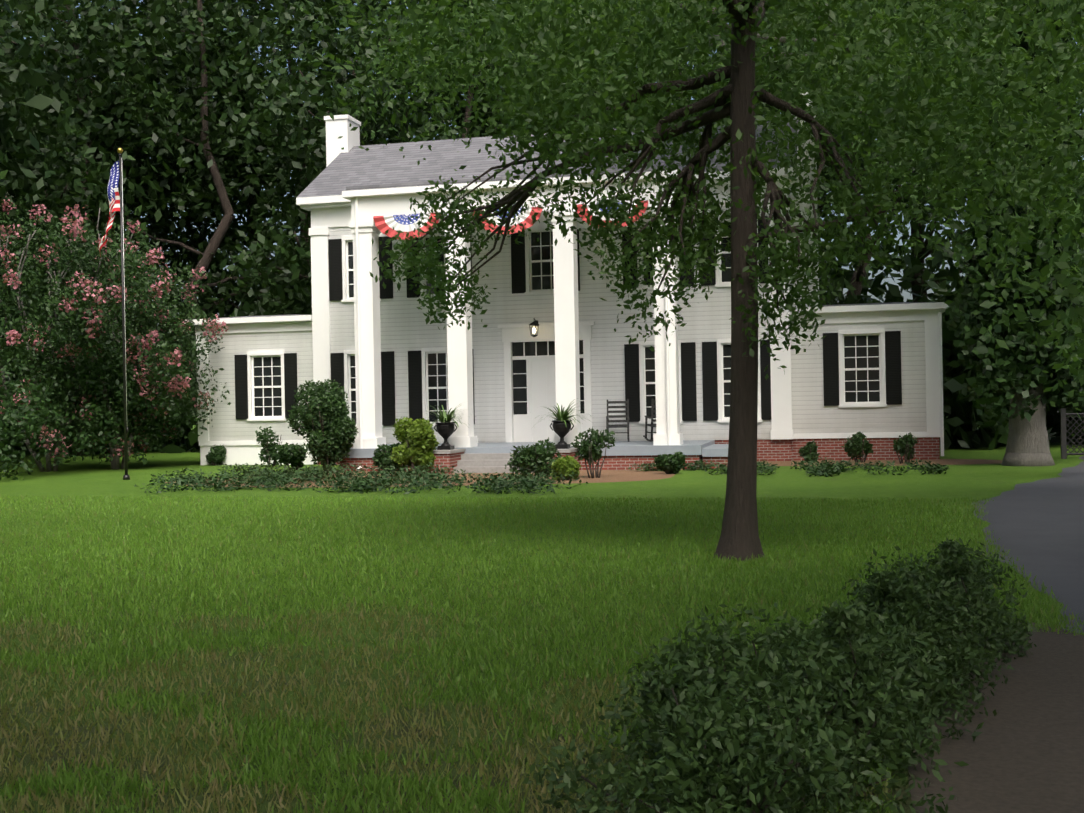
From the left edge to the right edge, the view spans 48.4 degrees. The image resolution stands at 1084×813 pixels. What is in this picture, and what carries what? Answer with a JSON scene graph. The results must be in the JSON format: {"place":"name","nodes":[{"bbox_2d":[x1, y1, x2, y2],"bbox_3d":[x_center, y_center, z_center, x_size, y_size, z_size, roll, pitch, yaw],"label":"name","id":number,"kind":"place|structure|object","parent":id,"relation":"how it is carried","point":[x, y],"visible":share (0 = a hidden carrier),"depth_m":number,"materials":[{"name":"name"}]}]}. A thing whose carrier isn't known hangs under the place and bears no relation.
{"place":"outdoors","nodes":[
{"label":"outdoors","id":0,"kind":"place"},
{"bbox_2d":[11,287,230,469],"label":"flowering bush","id":1,"kind":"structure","parent":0,"point":[150,420],"depth_m":34.59,"materials":[{"name":"green plant"}]},
{"bbox_2d":[0,0,1083,455],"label":"forest","id":2,"kind":"object","parent":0,"point":[146,58],"depth_m":45.76,"materials":[{"name":"green plant"}]},
{"bbox_2d":[0,418,1083,812],"bbox_3d":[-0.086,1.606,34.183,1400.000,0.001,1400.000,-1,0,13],"label":"lawn","id":3,"kind":"structure","parent":0,"point":[88,476],"depth_m":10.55,"materials":[{"name":"green plant"}]},
{"bbox_2d":[0,367,113,479],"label":"border shrubs","id":4,"kind":"object","parent":3,"relation":"on","point":[16,433],"visible":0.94,"depth_m":31.17,"materials":[{"name":"green plant"}]},
{"bbox_2d":[0,196,228,471],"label":"crape myrtle","id":5,"kind":"object","parent":3,"relation":"on","point":[143,281],"depth_m":33.51,"materials":[{"name":"plant"}]},
{"bbox_2d":[117,148,129,479],"bbox_3d":[-10.336,-2.291,29.788,0.180,8.200,0.180,-1,0,13],"label":"flag pole","id":6,"kind":"object","parent":3,"relation":"on","point":[126,476],"visible":1,"depth_m":29.76,"materials":[{"name":"grey metal"}]},
{"bbox_2d":[99,161,119,256],"bbox_3d":[-10.732,-4.883,29.864,0.632,2.361,0.238,-1,0,13],"label":"american flag","id":7,"kind":"object","parent":6,"relation":"attached to","point":[113,196],"visible":0.98,"depth_m":29.83,"materials":[{"name":"multicoloured fabric"}]},
{"bbox_2d":[167,470,674,487],"bbox_3d":[-2.832,1.666,28.338,11.853,0.001,6.498,-1,0,13],"label":"mulch bed","id":8,"kind":"object","parent":3,"relation":"on","point":[620,475],"visible":0.21,"depth_m":27.21,"materials":[{"name":"brown soil"}]},
{"bbox_2d":[134,457,949,494],"bbox_3d":[-0.271,1.504,26.873,18.115,0.532,9.422,-1,0,13],"label":"ground cover foliage","id":9,"kind":"object","parent":3,"relation":"on","point":[277,478],"visible":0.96,"depth_m":25.71,"materials":[{"name":"green plant"}]},
{"bbox_2d":[209,400,913,479],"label":"shrub stems","id":10,"kind":"object","parent":3,"relation":"on","point":[597,473],"visible":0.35,"depth_m":30.18,"materials":[{"name":"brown plant"}]},
{"bbox_2d":[390,416,580,479],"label":"shrubs","id":11,"kind":"object","parent":10,"relation":"attached to","point":[423,448],"visible":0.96,"depth_m":29.37,"materials":[{"name":"green plant"}]},
{"bbox_2d":[206,379,917,476],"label":"shrubs","id":12,"kind":"object","parent":3,"relation":"on","point":[340,428],"visible":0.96,"depth_m":30.64,"materials":[{"name":"green plant"}]},
{"bbox_2d":[184,88,948,473],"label":"house","id":13,"kind":"structure","parent":3,"relation":"on","point":[388,356],"depth_m":33.51,"materials":[{"name":"white"}]},
{"bbox_2d":[373,213,438,239],"bbox_3d":[-3.496,-4.644,31.208,1.840,0.660,0.115,-1,0,13],"label":"bunting","id":14,"kind":"object","parent":13,"relation":"attached to","point":[402,223],"visible":0.83,"depth_m":31.25,"materials":[{"name":"fabric"}]},
{"bbox_2d":[424,403,475,449],"bbox_3d":[-2.418,0.488,30.404,1.386,1.200,1.432,-1,0,30],"label":"urn","id":15,"kind":"object","parent":13,"relation":"on","point":[445,427],"visible":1,"depth_m":30.26,"materials":[{"name":"metal"}]},
{"bbox_2d":[473,207,542,233],"bbox_3d":[-0.883,-4.692,30.593,1.840,0.660,0.115,-1,0,13],"label":"bunting","id":16,"kind":"object","parent":13,"relation":"attached to","point":[526,218],"visible":0.44,"depth_m":30.52,"materials":[{"name":"fabric"}]},
{"bbox_2d":[529,318,538,336],"bbox_3d":[-0.181,-2.202,33.756,0.300,0.542,0.457,-1,0,33],"label":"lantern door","id":17,"kind":"structure","parent":13,"relation":"attached to","point":[535,322],"depth_m":33.66,"materials":[{"name":"glass"}]},
{"bbox_2d":[530,398,589,448],"bbox_3d":[0.522,0.413,29.813,1.564,1.241,1.455,-1,0,13],"label":"urn","id":18,"kind":"object","parent":13,"relation":"on","point":[561,425],"visible":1,"depth_m":29.58,"materials":[{"name":"metal"}]},
{"bbox_2d":[577,200,647,227],"bbox_3d":[1.731,-4.741,29.979,1.840,0.660,0.115,-1,0,13],"label":"bunting","id":19,"kind":"object","parent":13,"relation":"attached to","point":[603,217],"visible":0.17,"depth_m":30.02,"materials":[{"name":"fabric"}]},
{"bbox_2d":[606,399,628,441],"bbox_3d":[2.054,0.363,32.719,0.620,1.180,0.852,-1,-7,5],"label":"rocking chair","id":20,"kind":"object","parent":13,"relation":"on","point":[608,421],"visible":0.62,"depth_m":32.96,"materials":[{"name":"brown wood"}]},
{"bbox_2d":[643,399,655,441],"bbox_3d":[3.158,0.342,32.510,0.620,1.180,0.852,-1,-7,23],"label":"rocking chair","id":21,"kind":"object","parent":13,"relation":"on","point":[651,425],"visible":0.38,"depth_m":32.74,"materials":[{"name":"brown wood"}]},
{"bbox_2d":[286,0,1083,560],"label":"lawn tree","id":22,"kind":"object","parent":3,"relation":"on","point":[554,30],"depth_m":12.72,"materials":[{"name":"green plant"}]},
{"bbox_2d":[522,537,1038,812],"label":"drive hedge","id":23,"kind":"object","parent":3,"relation":"on","point":[722,724],"depth_m":4.77,"materials":[{"name":"green plant"}]},
{"bbox_2d":[578,0,1083,465],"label":"ivy tree","id":24,"kind":"object","parent":3,"relation":"on","point":[1071,291],"depth_m":20.93,"materials":[{"name":"green plant"}]},
{"bbox_2d":[943,0,1083,425],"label":"ivy tree","id":25,"kind":"object","parent":24,"relation":"attached to","point":[1013,364],"visible":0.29,"depth_m":27.99,"materials":[{"name":"green plant"}]},
{"bbox_2d":[757,459,1001,465],"bbox_3d":[7.948,1.456,31.290,9.054,0.001,3.191,-1,0,13],"label":"mulch bed","id":26,"kind":"object","parent":3,"relation":"on","point":[940,461],"visible":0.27,"depth_m":31.01,"materials":[{"name":"brown soil"}]},
{"bbox_2d":[1046,427,1055,439],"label":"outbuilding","id":27,"kind":"structure","parent":3,"relation":"on","point":[1050,434],"depth_m":44.62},
{"bbox_2d":[1060,409,1083,458],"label":"lattice fence","id":28,"kind":"object","parent":3,"relation":"on","point":[1063,430],"visible":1,"depth_m":31.18,"materials":[{"name":"grey wood"}]},
{"bbox_2d":[13,0,1083,369],"label":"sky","id":29,"kind":"structure","parent":0,"point":[906,295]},
{"bbox_2d":[908,620,1083,812],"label":"path","id":30,"kind":"structure","parent":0,"point":[1023,752],"depth_m":5.78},
{"bbox_2d":[971,456,1083,633],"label":"driveway asphalt","id":31,"kind":"structure","parent":0,"point":[1037,526],"depth_m":14.68,"materials":[{"name":"grey asphalt"}]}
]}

